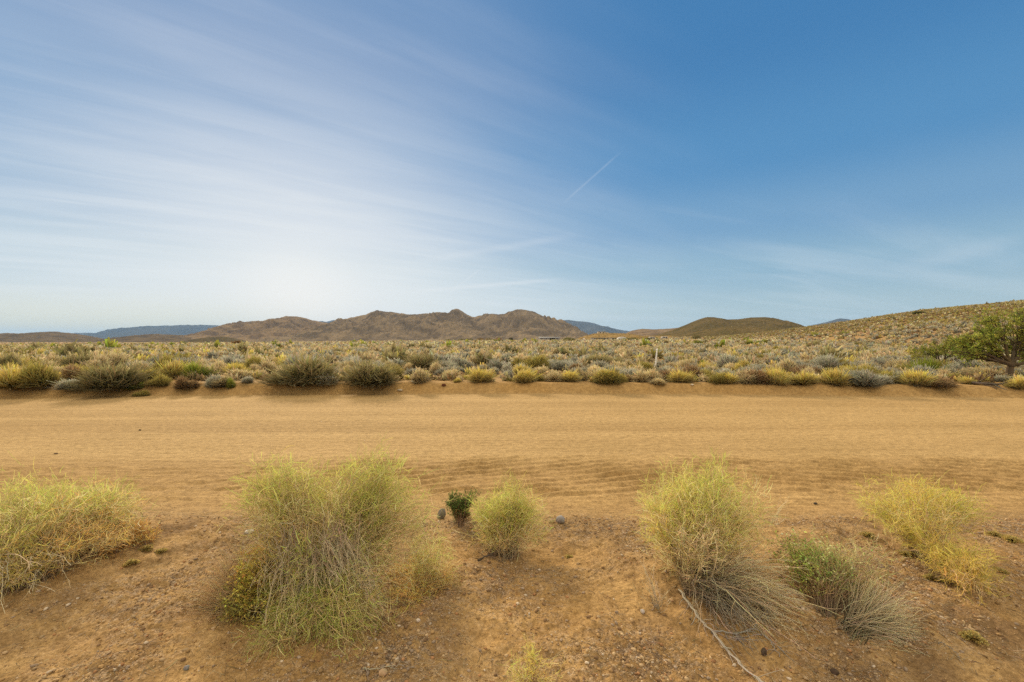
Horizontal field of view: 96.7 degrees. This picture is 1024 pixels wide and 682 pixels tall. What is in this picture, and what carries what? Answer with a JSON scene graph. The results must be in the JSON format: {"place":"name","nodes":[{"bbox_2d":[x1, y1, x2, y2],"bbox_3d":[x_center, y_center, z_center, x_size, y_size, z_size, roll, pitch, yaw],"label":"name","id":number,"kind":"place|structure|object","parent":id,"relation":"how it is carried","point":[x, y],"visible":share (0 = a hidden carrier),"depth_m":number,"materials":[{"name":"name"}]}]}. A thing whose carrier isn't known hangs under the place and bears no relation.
{"place":"outdoors","nodes":[
{"label":"outdoors","id":0,"kind":"place"},
{"bbox_2d":[0,331,101,341],"bbox_3d":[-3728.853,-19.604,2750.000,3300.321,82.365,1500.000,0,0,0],"label":"hill","id":1,"kind":"structure","parent":0,"point":[54,336],"depth_m":2474.64,"materials":[{"name":"soil"}]},
{"bbox_2d":[78,334,192,341],"bbox_3d":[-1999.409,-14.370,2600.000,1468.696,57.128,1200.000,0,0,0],"label":"hill","id":2,"kind":"structure","parent":0,"point":[156,338],"depth_m":2282.03,"materials":[{"name":"soil"}]},
{"bbox_2d":[74,325,218,338],"bbox_3d":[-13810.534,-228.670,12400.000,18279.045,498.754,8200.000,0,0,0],"label":"mountain","id":3,"kind":"structure","parent":0,"point":[164,329],"depth_m":10586.95,"materials":[{"name":"stone"}]},
{"bbox_2d":[185,336,245,342],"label":"hill","id":4,"kind":"structure","parent":0,"point":[214,339],"depth_m":1761.70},
{"bbox_2d":[179,316,326,340],"bbox_3d":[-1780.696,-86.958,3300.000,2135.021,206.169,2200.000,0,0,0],"label":"mountain","id":5,"kind":"structure","parent":0,"point":[267,328],"depth_m":2726.79,"materials":[{"name":"stone"}]},
{"bbox_2d":[248,309,587,341],"bbox_3d":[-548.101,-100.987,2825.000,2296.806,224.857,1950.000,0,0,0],"label":"mountain","id":6,"kind":"structure","parent":0,"point":[457,324],"depth_m":2227.15,"materials":[{"name":"stone"}]},
{"bbox_2d":[0,322,1023,681],"bbox_3d":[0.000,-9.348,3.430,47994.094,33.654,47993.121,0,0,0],"label":"ground","id":7,"kind":"structure","parent":0,"point":[18,658],"depth_m":2.44,"materials":[{"name":"soil"}]},
{"bbox_2d":[0,362,26,389],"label":"yellow shrub","id":8,"kind":"object","parent":7,"relation":"on","point":[6,380],"visible":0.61,"depth_m":12.74,"materials":[{"name":"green plant"}]},
{"bbox_2d":[0,347,31,365],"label":"dark shrub","id":9,"kind":"object","parent":7,"relation":"on","point":[10,358],"visible":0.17,"depth_m":19.13,"materials":[{"name":"plant"}]},
{"bbox_2d":[5,360,70,387],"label":"olive scrub bush","id":10,"kind":"object","parent":7,"relation":"on","point":[37,374],"visible":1,"depth_m":12.94,"materials":[{"name":"green plant"}]},
{"bbox_2d":[46,379,80,389],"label":"sage shrub","id":11,"kind":"object","parent":7,"relation":"on","point":[59,385],"visible":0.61,"depth_m":12.97,"materials":[{"name":"grey plant"}]},
{"bbox_2d":[59,357,82,381],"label":"brown shrub","id":12,"kind":"object","parent":7,"relation":"on","point":[71,368],"visible":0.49,"depth_m":14.39,"materials":[{"name":"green plant"}]},
{"bbox_2d":[54,348,95,366],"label":"dark shrub","id":13,"kind":"object","parent":7,"relation":"on","point":[71,359],"visible":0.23,"depth_m":18.80,"materials":[{"name":"green plant"}]},
{"bbox_2d":[0,451,168,612],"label":"desert shrub","id":14,"kind":"object","parent":7,"relation":"on","point":[48,535],"visible":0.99,"depth_m":2.85,"materials":[{"name":"yellow plant"}]},
{"bbox_2d":[78,353,114,366],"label":"straw shrub","id":15,"kind":"object","parent":7,"relation":"on","point":[104,359],"visible":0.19,"depth_m":18.87,"materials":[{"name":"beige plant"}]},
{"bbox_2d":[63,357,159,392],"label":"dark shrub","id":16,"kind":"object","parent":7,"relation":"on","point":[104,378],"visible":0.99,"depth_m":12.92,"materials":[{"name":"green plant"}]},
{"bbox_2d":[98,350,133,365],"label":"straw shrub","id":17,"kind":"object","parent":7,"relation":"on","point":[114,357],"visible":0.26,"depth_m":20.52,"materials":[{"name":"beige plant"}]},
{"bbox_2d":[73,515,163,560],"bbox_3d":[-2.697,1.345,3.100,0.527,0.269,0.494,0,0,-24],"label":"rusty brush","id":18,"kind":"object","parent":7,"relation":"on","point":[145,536],"visible":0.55,"depth_m":3.12,"materials":[{"name":"brown plant"}]},
{"bbox_2d":[126,358,153,371],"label":"straw shrub","id":19,"kind":"object","parent":7,"relation":"on","point":[143,364],"visible":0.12,"depth_m":16.22,"materials":[{"name":"beige plant"}]},
{"bbox_2d":[143,375,172,384],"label":"olive scrub bush","id":20,"kind":"object","parent":7,"relation":"on","point":[153,382],"visible":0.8,"depth_m":13.54,"materials":[{"name":"green plant"}]},
{"bbox_2d":[152,373,173,386],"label":"olive scrub bush","id":21,"kind":"object","parent":7,"relation":"on","point":[163,377],"visible":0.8,"depth_m":13.61,"materials":[{"name":"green plant"}]},
{"bbox_2d":[156,358,189,378],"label":"yellow shrub","id":22,"kind":"object","parent":7,"relation":"on","point":[172,370],"visible":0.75,"depth_m":15.15,"materials":[{"name":"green plant"}]},
{"bbox_2d":[168,376,202,389],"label":"brown shrub","id":23,"kind":"object","parent":7,"relation":"on","point":[180,383],"visible":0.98,"depth_m":13.53,"materials":[{"name":"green plant"}]},
{"bbox_2d":[176,356,218,378],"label":"green shrub","id":24,"kind":"object","parent":7,"relation":"on","point":[192,367],"visible":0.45,"depth_m":15.11,"materials":[{"name":"green plant"}]},
{"bbox_2d":[200,373,227,387],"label":"sage shrub","id":25,"kind":"object","parent":7,"relation":"on","point":[214,377],"visible":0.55,"depth_m":13.62,"materials":[{"name":"grey plant"}]},
{"bbox_2d":[205,358,226,374],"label":"straw shrub","id":26,"kind":"object","parent":7,"relation":"on","point":[220,363],"visible":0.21,"depth_m":16.18,"materials":[{"name":"beige plant"}]},
{"bbox_2d":[204,373,235,385],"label":"straw shrub","id":27,"kind":"object","parent":7,"relation":"on","point":[223,381],"visible":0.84,"depth_m":13.59,"materials":[{"name":"beige plant"}]},
{"bbox_2d":[221,360,249,373],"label":"yellow shrub","id":28,"kind":"object","parent":7,"relation":"on","point":[237,366],"visible":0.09,"depth_m":15.84,"materials":[{"name":"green plant"}]},
{"bbox_2d":[216,367,255,378],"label":"straw shrub","id":29,"kind":"object","parent":7,"relation":"on","point":[242,372],"visible":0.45,"depth_m":15.33,"materials":[{"name":"beige plant"}]},
{"bbox_2d":[242,354,265,367],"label":"olive scrub bush","id":30,"kind":"object","parent":7,"relation":"on","point":[253,360],"visible":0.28,"depth_m":20.12,"materials":[{"name":"yellow plant"}]},
{"bbox_2d":[213,533,302,629],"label":"olive shrub","id":31,"kind":"object","parent":7,"relation":"on","point":[247,602],"visible":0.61,"depth_m":2.40,"materials":[{"name":"green plant"}]},
{"bbox_2d":[253,357,277,373],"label":"straw shrub","id":32,"kind":"object","parent":7,"relation":"on","point":[268,365],"visible":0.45,"depth_m":17.65,"materials":[{"name":"beige plant"}]},
{"bbox_2d":[251,350,345,386],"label":"dark shrub","id":33,"kind":"object","parent":7,"relation":"on","point":[308,368],"visible":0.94,"depth_m":13.75,"materials":[{"name":"green plant"}]},
{"bbox_2d":[307,372,340,385],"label":"silver shrub","id":34,"kind":"object","parent":7,"relation":"on","point":[328,382],"visible":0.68,"depth_m":13.81,"materials":[{"name":"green plant"}]},
{"bbox_2d":[207,434,457,663],"bbox_3d":[-1.079,1.075,2.597,1.578,1.021,1.182,0,0,0],"label":"desert shrub","id":35,"kind":"object","parent":7,"relation":"on","point":[331,565],"visible":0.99,"depth_m":2.52,"materials":[{"name":"green plant"}]},
{"bbox_2d":[333,354,407,386],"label":"dark shrub","id":36,"kind":"object","parent":7,"relation":"on","point":[362,374],"visible":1,"depth_m":13.57,"materials":[{"name":"green plant"}]},
{"bbox_2d":[406,367,434,383],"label":"straw shrub","id":37,"kind":"object","parent":7,"relation":"on","point":[420,376],"visible":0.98,"depth_m":14.10,"materials":[{"name":"beige plant"}]},
{"bbox_2d":[376,516,467,612],"bbox_3d":[-0.547,1.267,2.686,0.569,0.478,0.511,0,0,-38],"label":"wispy bush","id":38,"kind":"object","parent":7,"relation":"on","point":[426,581],"visible":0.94,"depth_m":2.66,"materials":[{"name":"green plant"}]},
{"bbox_2d":[401,348,443,370],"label":"dark shrub","id":39,"kind":"object","parent":7,"relation":"on","point":[421,361],"visible":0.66,"depth_m":20.12,"materials":[{"name":"green plant"}]},
{"bbox_2d":[446,354,476,367],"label":"sage shrub","id":40,"kind":"object","parent":7,"relation":"on","point":[459,361],"visible":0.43,"depth_m":19.89,"materials":[{"name":"grey plant"}]},
{"bbox_2d":[442,486,482,527],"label":"dark green shrub","id":41,"kind":"object","parent":7,"relation":"on","point":[458,507],"visible":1,"depth_m":3.66,"materials":[{"name":"green plant"}]},
{"bbox_2d":[463,365,500,382],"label":"yellow shrub","id":42,"kind":"object","parent":7,"relation":"on","point":[476,376],"visible":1,"depth_m":14.28,"materials":[{"name":"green plant"}]},
{"bbox_2d":[486,356,509,370],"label":"sage shrub","id":43,"kind":"object","parent":7,"relation":"on","point":[494,362],"visible":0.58,"depth_m":20.45,"materials":[{"name":"grey plant"}]},
{"bbox_2d":[452,471,556,561],"bbox_3d":[-0.048,1.230,3.262,0.758,0.584,0.628,0,0,0],"label":"feathery bush","id":44,"kind":"object","parent":7,"relation":"on","point":[502,521],"visible":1,"depth_m":3.21,"materials":[{"name":"green plant"}]},
{"bbox_2d":[0,317,1022,367],"bbox_3d":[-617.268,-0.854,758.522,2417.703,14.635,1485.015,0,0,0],"label":"desert scrub","id":45,"kind":"object","parent":7,"relation":"on","point":[672,349],"visible":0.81,"depth_m":46.39,"materials":[{"name":"green plant"}]},
{"bbox_2d":[0,482,1023,681],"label":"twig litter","id":46,"kind":"object","parent":7,"relation":"on","point":[540,606],"visible":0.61,"depth_m":2.37,"materials":[{"name":"wood"}]},
{"bbox_2d":[20,352,1023,382],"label":"dry grass","id":47,"kind":"structure","parent":7,"relation":"on","point":[703,378],"depth_m":15.22,"materials":[{"name":"yellow plant"}]},
{"bbox_2d":[512,368,544,383],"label":"yellow shrub","id":48,"kind":"object","parent":7,"relation":"on","point":[522,375],"visible":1,"depth_m":14.32,"materials":[{"name":"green plant"}]},
{"bbox_2d":[497,634,567,681],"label":"yellow sprig","id":49,"kind":"object","parent":7,"relation":"on","point":[530,654],"visible":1,"depth_m":1.96,"materials":[{"name":"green plant"}]},
{"bbox_2d":[521,351,552,369],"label":"olive scrub bush","id":50,"kind":"object","parent":7,"relation":"on","point":[535,361],"visible":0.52,"depth_m":20.17,"materials":[{"name":"green plant"}]},
{"bbox_2d":[543,370,564,381],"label":"straw shrub","id":51,"kind":"object","parent":7,"relation":"on","point":[553,376],"visible":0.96,"depth_m":14.68,"materials":[{"name":"beige plant"}]},
{"bbox_2d":[548,359,572,370],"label":"sage shrub","id":52,"kind":"object","parent":7,"relation":"on","point":[558,365],"visible":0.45,"depth_m":20.19,"materials":[{"name":"grey plant"}]},
{"bbox_2d":[560,368,587,382],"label":"yellow shrub","id":53,"kind":"object","parent":7,"relation":"on","point":[571,376],"visible":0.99,"depth_m":14.56,"materials":[{"name":"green plant"}]},
{"bbox_2d":[572,363,589,380],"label":"straw shrub","id":54,"kind":"object","parent":7,"relation":"on","point":[583,374],"visible":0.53,"depth_m":15.13,"materials":[{"name":"beige plant"}]},
{"bbox_2d":[581,354,609,366],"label":"dark shrub","id":55,"kind":"object","parent":7,"relation":"on","point":[596,358],"visible":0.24,"depth_m":23.28,"materials":[{"name":"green plant"}]},
{"bbox_2d":[588,366,623,383],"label":"yellow shrub","id":56,"kind":"object","parent":7,"relation":"on","point":[606,371],"visible":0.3,"depth_m":14.23,"materials":[{"name":"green plant"}]},
{"bbox_2d":[590,369,627,384],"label":"olive scrub bush","id":57,"kind":"object","parent":7,"relation":"on","point":[617,381],"visible":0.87,"depth_m":14.10,"materials":[{"name":"green plant"}]},
{"bbox_2d":[618,365,644,375],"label":"sage shrub","id":58,"kind":"object","parent":7,"relation":"on","point":[631,371],"visible":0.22,"depth_m":15.44,"materials":[{"name":"grey plant"}]},
{"bbox_2d":[629,368,651,382],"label":"straw shrub","id":59,"kind":"object","parent":7,"relation":"on","point":[640,376],"visible":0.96,"depth_m":14.41,"materials":[{"name":"beige plant"}]},
{"bbox_2d":[630,559,674,612],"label":"dead twig","id":60,"kind":"object","parent":7,"relation":"on","point":[654,596],"visible":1,"depth_m":2.50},
{"bbox_2d":[647,367,664,381],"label":"straw shrub","id":61,"kind":"object","parent":7,"relation":"on","point":[654,374],"visible":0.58,"depth_m":14.50,"materials":[{"name":"beige plant"}]},
{"bbox_2d":[665,367,707,383],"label":"yellow shrub","id":62,"kind":"object","parent":7,"relation":"on","point":[680,377],"visible":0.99,"depth_m":14.27,"materials":[{"name":"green plant"}]},
{"bbox_2d":[673,360,704,380],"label":"brown shrub","id":63,"kind":"object","parent":7,"relation":"on","point":[691,369],"visible":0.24,"depth_m":15.21,"materials":[{"name":"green plant"}]},
{"bbox_2d":[623,448,789,598],"bbox_3d":[1.232,1.086,2.962,1.017,0.731,1.072,0,0,0],"label":"desert shrub","id":64,"kind":"object","parent":7,"relation":"on","point":[721,524],"visible":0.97,"depth_m":2.79,"materials":[{"name":"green plant"}]},
{"bbox_2d":[705,371,729,383],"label":"olive scrub bush","id":65,"kind":"object","parent":7,"relation":"on","point":[716,380],"visible":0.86,"depth_m":14.04,"materials":[{"name":"green plant"}]},
{"bbox_2d":[714,370,741,384],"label":"yellow shrub","id":66,"kind":"object","parent":7,"relation":"on","point":[732,379],"visible":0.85,"depth_m":13.99,"materials":[{"name":"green plant"}]},
{"bbox_2d":[678,589,783,681],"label":"dead stick","id":67,"kind":"object","parent":7,"relation":"on","point":[718,638],"visible":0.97,"depth_m":2.21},
{"bbox_2d":[706,352,756,368],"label":"sage shrub","id":68,"kind":"object","parent":7,"relation":"on","point":[723,361],"visible":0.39,"depth_m":20.44,"materials":[{"name":"grey plant"}]},
{"bbox_2d":[708,601,781,635],"bbox_3d":[1.255,1.415,2.431,0.252,0.102,0.332,0,0,-38],"label":"dead stick","id":69,"kind":"object","parent":7,"relation":"on","point":[747,612],"visible":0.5,"depth_m":2.38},
{"bbox_2d":[735,367,766,384],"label":"straw shrub","id":70,"kind":"object","parent":7,"relation":"on","point":[748,379],"visible":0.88,"depth_m":14.08,"materials":[{"name":"beige plant"}]},
{"bbox_2d":[711,613,794,661],"bbox_3d":[1.156,1.427,2.201,0.322,0.139,0.209,0,0,0],"label":"dead stick","id":71,"kind":"object","parent":7,"relation":"on","point":[750,629],"visible":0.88,"depth_m":2.25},
{"bbox_2d":[744,365,772,384],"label":"brown shrub","id":72,"kind":"object","parent":7,"relation":"on","point":[762,378],"visible":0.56,"depth_m":14.00,"materials":[{"name":"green plant"}]},
{"bbox_2d":[676,536,842,664],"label":"dead branches","id":73,"kind":"object","parent":7,"relation":"on","point":[731,583],"visible":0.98,"depth_m":2.41,"materials":[{"name":"grey plant"}]},
{"bbox_2d":[763,364,793,384],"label":"yellow shrub","id":74,"kind":"object","parent":7,"relation":"on","point":[778,376],"visible":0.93,"depth_m":13.86,"materials":[{"name":"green plant"}]},
{"bbox_2d":[767,357,800,372],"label":"straw shrub","id":75,"kind":"object","parent":7,"relation":"on","point":[785,363],"visible":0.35,"depth_m":17.58,"materials":[{"name":"beige plant"}]},
{"bbox_2d":[788,369,831,384],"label":"yellow shrub","id":76,"kind":"object","parent":7,"relation":"on","point":[799,378],"visible":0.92,"depth_m":13.77,"materials":[{"name":"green plant"}]},
{"bbox_2d":[806,353,847,368],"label":"sage shrub","id":77,"kind":"object","parent":7,"relation":"on","point":[826,360],"visible":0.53,"depth_m":20.40,"materials":[{"name":"grey plant"}]},
{"bbox_2d":[817,367,855,385],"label":"yellow shrub","id":78,"kind":"object","parent":7,"relation":"on","point":[836,377],"visible":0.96,"depth_m":13.69,"materials":[{"name":"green plant"}]},
{"bbox_2d":[765,519,919,618],"bbox_3d":[1.897,1.279,2.628,0.800,0.456,0.604,0,0,0],"label":"shrub","id":79,"kind":"object","parent":7,"relation":"on","point":[824,586],"visible":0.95,"depth_m":2.55,"materials":[{"name":"green plant"}]},
{"bbox_2d":[847,362,881,373],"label":"olive scrub bush","id":80,"kind":"object","parent":7,"relation":"on","point":[870,368],"visible":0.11,"depth_m":16.03,"materials":[{"name":"yellow plant"}]},
{"bbox_2d":[840,366,892,386],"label":"sage shrub","id":81,"kind":"object","parent":7,"relation":"on","point":[864,378],"visible":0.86,"depth_m":13.51,"materials":[{"name":"grey plant"}]},
{"bbox_2d":[882,356,908,368],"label":"straw shrub","id":82,"kind":"object","parent":7,"relation":"on","point":[890,363],"visible":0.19,"depth_m":19.56,"materials":[{"name":"beige plant"}]},
{"bbox_2d":[834,571,957,654],"bbox_3d":[1.916,1.321,2.284,0.470,0.262,0.492,0,0,39],"label":"grass tuft","id":83,"kind":"object","parent":7,"relation":"on","point":[860,620],"visible":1,"depth_m":2.25,"materials":[{"name":"grey plant"}]},
{"bbox_2d":[894,367,942,386],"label":"yellow shrub","id":84,"kind":"object","parent":7,"relation":"on","point":[916,378],"visible":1,"depth_m":13.50,"materials":[{"name":"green plant"}]},
{"bbox_2d":[909,362,937,372],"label":"sage shrub","id":85,"kind":"object","parent":7,"relation":"on","point":[922,368],"visible":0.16,"depth_m":16.00,"materials":[{"name":"beige plant"}]},
{"bbox_2d":[849,469,1000,560],"bbox_3d":[2.924,1.192,3.236,0.980,0.552,0.738,0,0,0],"label":"yellow bush","id":86,"kind":"object","parent":7,"relation":"on","point":[928,509],"visible":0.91,"depth_m":3.18,"materials":[{"name":"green plant"}]},
{"bbox_2d":[905,356,953,369],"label":"spiky plant","id":87,"kind":"object","parent":7,"relation":"on","point":[929,362],"visible":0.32,"depth_m":16.55,"materials":[{"name":"green plant"}]},
{"bbox_2d":[904,333,972,362],"bbox_3d":[20.140,0.541,21.042,3.935,1.795,1.888,0,0,0],"label":"desert tree","id":88,"kind":"object","parent":7,"relation":"on","point":[930,351],"visible":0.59,"depth_m":20.88,"materials":[{"name":"green plant"}]},
{"bbox_2d":[921,376,970,387],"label":"brown shrub","id":89,"kind":"object","parent":7,"relation":"on","point":[946,382],"visible":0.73,"depth_m":13.27,"materials":[{"name":"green plant"}]},
{"bbox_2d":[896,510,1016,604],"bbox_3d":[2.684,1.315,2.750,0.542,0.413,0.722,0,0,0],"label":"yellow bush","id":90,"kind":"object","parent":7,"relation":"on","point":[960,568],"visible":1,"depth_m":2.70,"materials":[{"name":"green plant"}]},
{"bbox_2d":[949,358,986,367],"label":"sage shrub","id":91,"kind":"object","parent":7,"relation":"on","point":[974,363],"visible":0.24,"depth_m":19.94,"materials":[{"name":"grey plant"}]},
{"bbox_2d":[956,375,981,384],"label":"yellow shrub","id":92,"kind":"object","parent":7,"relation":"on","point":[966,380],"visible":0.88,"depth_m":13.87,"materials":[{"name":"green plant"}]},
{"bbox_2d":[958,630,989,645],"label":"cushion plant","id":93,"kind":"object","parent":7,"relation":"on","point":[975,635],"visible":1,"depth_m":2.20,"materials":[{"name":"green plant"}]},
{"bbox_2d":[940,305,1023,376],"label":"desert tree","id":94,"kind":"object","parent":7,"relation":"on","point":[990,336],"visible":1,"depth_m":15.57,"materials":[{"name":"green plant"}]},
{"bbox_2d":[957,365,1009,376],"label":"straw shrub","id":95,"kind":"object","parent":7,"relation":"on","point":[988,370],"visible":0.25,"depth_m":15.34,"materials":[{"name":"beige plant"}]},
{"bbox_2d":[971,372,1010,389],"bbox_3d":[14.358,1.146,13.289,1.036,0.500,0.971,0,0,0],"label":"dead log","id":96,"kind":"object","parent":7,"relation":"on","point":[979,382],"visible":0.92,"depth_m":13.39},
{"bbox_2d":[1000,534,1023,542],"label":"cushion plant","id":97,"kind":"object","parent":7,"relation":"on","point":[1007,537],"visible":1,"depth_m":3.33,"materials":[{"name":"yellow plant"}]},
{"bbox_2d":[1002,373,1023,388],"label":"yellow shrub","id":98,"kind":"object","parent":7,"relation":"on","point":[1017,383],"visible":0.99,"depth_m":13.02,"materials":[{"name":"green plant"}]},
{"bbox_2d":[0,393,1023,515],"bbox_3d":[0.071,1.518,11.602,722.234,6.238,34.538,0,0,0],"label":"dirt road","id":99,"kind":"structure","parent":0,"point":[813,448],"depth_m":7.03,"materials":[{"name":"soil"}]},
{"bbox_2d":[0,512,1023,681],"bbox_3d":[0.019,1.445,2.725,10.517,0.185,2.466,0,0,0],"label":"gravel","id":100,"kind":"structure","parent":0,"point":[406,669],"depth_m":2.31,"materials":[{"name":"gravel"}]},
{"bbox_2d":[0,0,1023,333],"label":"sky","id":101,"kind":"structure","parent":0,"point":[626,165],"materials":[{"name":"blue"}]},
{"bbox_2d":[564,320,629,334],"bbox_3d":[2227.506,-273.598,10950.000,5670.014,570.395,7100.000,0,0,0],"label":"mountain","id":102,"kind":"structure","parent":0,"point":[588,328],"depth_m":9794.02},
{"bbox_2d":[577,333,677,338],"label":"hill","id":103,"kind":"structure","parent":0,"point":[608,335],"depth_m":514.97,"materials":[{"name":"soil"}]},
{"bbox_2d":[628,328,675,335],"bbox_3d":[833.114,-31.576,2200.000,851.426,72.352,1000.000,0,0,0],"label":"hill","id":104,"kind":"structure","parent":0,"point":[647,332],"depth_m":2107.45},
{"bbox_2d":[679,326,776,336],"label":"hill","id":105,"kind":"structure","parent":0,"point":[713,331],"depth_m":566.49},
{"bbox_2d":[655,317,805,336],"bbox_3d":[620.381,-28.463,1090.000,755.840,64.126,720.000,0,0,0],"label":"hill","id":106,"kind":"structure","parent":0,"point":[708,321],"depth_m":1003.11,"materials":[{"name":"soil"}]},
{"bbox_2d":[701,302,1023,338],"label":"hillside","id":107,"kind":"structure","parent":0,"point":[867,324],"depth_m":198.16,"materials":[{"name":"soil"}]},
{"bbox_2d":[582,299,1023,338],"bbox_3d":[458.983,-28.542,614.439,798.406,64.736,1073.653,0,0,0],"label":"hillside scrub","id":108,"kind":"object","parent":107,"relation":"on","point":[943,316],"visible":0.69,"depth_m":187.41,"materials":[{"name":"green plant"}]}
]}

